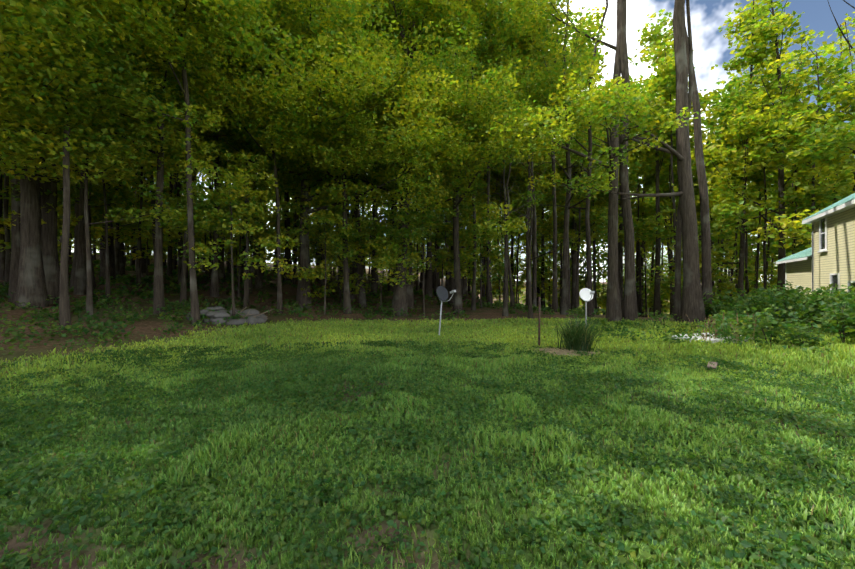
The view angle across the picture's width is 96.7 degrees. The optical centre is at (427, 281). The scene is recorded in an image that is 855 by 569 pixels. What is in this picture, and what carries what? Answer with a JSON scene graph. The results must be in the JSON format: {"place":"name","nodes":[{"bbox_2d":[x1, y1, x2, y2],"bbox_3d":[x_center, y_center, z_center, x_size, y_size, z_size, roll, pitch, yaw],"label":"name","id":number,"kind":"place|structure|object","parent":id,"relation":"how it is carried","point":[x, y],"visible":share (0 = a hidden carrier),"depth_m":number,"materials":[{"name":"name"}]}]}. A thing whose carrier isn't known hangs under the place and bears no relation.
{"place":"outdoors","nodes":[
{"label":"outdoors","id":0,"kind":"place"},
{"bbox_2d":[0,316,854,568],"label":"lawn grass","id":1,"kind":"structure","parent":0,"point":[827,363],"depth_m":3.76,"materials":[{"name":"green plant"}]},
{"bbox_2d":[0,251,854,568],"bbox_3d":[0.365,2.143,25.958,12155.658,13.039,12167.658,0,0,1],"label":"ground","id":2,"kind":"structure","parent":0,"point":[150,323],"depth_m":4.61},
{"bbox_2d":[186,306,273,324],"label":"rocks","id":3,"kind":"object","parent":2,"relation":"on","point":[255,316],"visible":0.88,"depth_m":12.03,"materials":[{"name":"grey stone"}]},
{"bbox_2d":[0,0,854,327],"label":"tree","id":4,"kind":"object","parent":2,"relation":"on","point":[94,40],"depth_m":15.39,"materials":[{"name":"green plant"}]},
{"bbox_2d":[0,254,854,568],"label":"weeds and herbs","id":5,"kind":"object","parent":2,"relation":"on","point":[14,560],"visible":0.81,"depth_m":3.81,"materials":[{"name":"green plant"}]},
{"bbox_2d":[436,286,455,334],"bbox_3d":[0.514,1.017,11.284,0.482,1.803,0.616,0,0,-23],"label":"satellite dish","id":6,"kind":"object","parent":2,"relation":"on","point":[442,293],"visible":0.96,"depth_m":11.43,"materials":[{"name":"grey plastic"}]},
{"bbox_2d":[538,297,540,345],"bbox_3d":[2.844,1.162,9.658,0.068,1.540,0.060,0,0,1],"label":"post","id":7,"kind":"object","parent":2,"relation":"on","point":[539,311],"visible":0.85,"depth_m":9.64,"materials":[{"name":"brown wood"}]},
{"bbox_2d":[534,347,606,355],"bbox_3d":[3.168,1.596,8.829,1.927,0.128,1.429,0,0,1],"label":"dirt patch","id":8,"kind":"object","parent":2,"relation":"on","point":[560,351],"visible":0.52,"depth_m":8.63,"materials":[{"name":"brown soil"}]},
{"bbox_2d":[549,313,608,351],"bbox_3d":[3.489,1.183,8.930,1.645,0.951,1.756,0,0,1],"label":"ornamental grass clump","id":9,"kind":"object","parent":2,"relation":"on","point":[577,337],"visible":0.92,"depth_m":8.78,"materials":[{"name":"green plant"}]},
{"bbox_2d":[579,288,594,327],"bbox_3d":[5.371,1.075,12.536,0.443,1.723,0.618,0,0,-23],"label":"satellite dish","id":10,"kind":"object","parent":2,"relation":"on","point":[586,295],"visible":0.98,"depth_m":12.70,"materials":[{"name":"white metal"}]},
{"bbox_2d":[707,361,717,367],"bbox_3d":[5.439,1.592,7.258,0.140,0.030,0.620,0,0,40],"label":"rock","id":11,"kind":"object","parent":2,"relation":"on","point":[712,365],"visible":0.64,"depth_m":7.20,"materials":[{"name":"grey stone"}]},
{"bbox_2d":[672,333,757,342],"bbox_3d":[8.007,1.656,10.709,2.000,0.252,1.100,0,0,-19],"label":"gravel patch","id":12,"kind":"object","parent":2,"relation":"on","point":[712,339],"depth_m":10.43,"materials":[{"name":"grey gravel"}]},
{"bbox_2d":[686,312,756,344],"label":"dry weed stalks","id":13,"kind":"object","parent":2,"relation":"on","point":[710,321],"visible":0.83,"depth_m":9.91,"materials":[{"name":"plant"}]},
{"bbox_2d":[673,280,854,346],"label":"shrub","id":14,"kind":"object","parent":2,"relation":"on","point":[800,306],"depth_m":11.12,"materials":[{"name":"green plant"}]},
{"bbox_2d":[787,207,854,293],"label":"house siding walls","id":15,"kind":"structure","parent":2,"relation":"on","point":[838,256],"depth_m":16.05,"materials":[{"name":"beige wood"}]},
{"bbox_2d":[776,199,854,292],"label":"house trim","id":16,"kind":"structure","parent":15,"relation":"attached to","point":[836,210],"depth_m":16.45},
{"bbox_2d":[821,218,854,294],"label":"window","id":17,"kind":"structure","parent":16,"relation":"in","point":[834,279],"depth_m":16.65,"materials":[{"name":"glass"}]},
{"bbox_2d":[776,193,854,261],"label":"roof","id":18,"kind":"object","parent":15,"relation":"on","point":[808,251],"visible":0.58,"depth_m":17.92,"materials":[{"name":"green metal"}]},
{"bbox_2d":[71,0,854,281],"label":"sky","id":19,"kind":"structure","parent":0,"point":[709,44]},
{"bbox_2d":[812,225,812,294],"bbox_3d":[16.806,-0.463,15.709,0.050,4.431,4.982,0,0,31],"label":"house wire and conduit","id":20,"kind":"object","parent":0,"point":[812,258],"visible":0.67,"depth_m":17.83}
]}

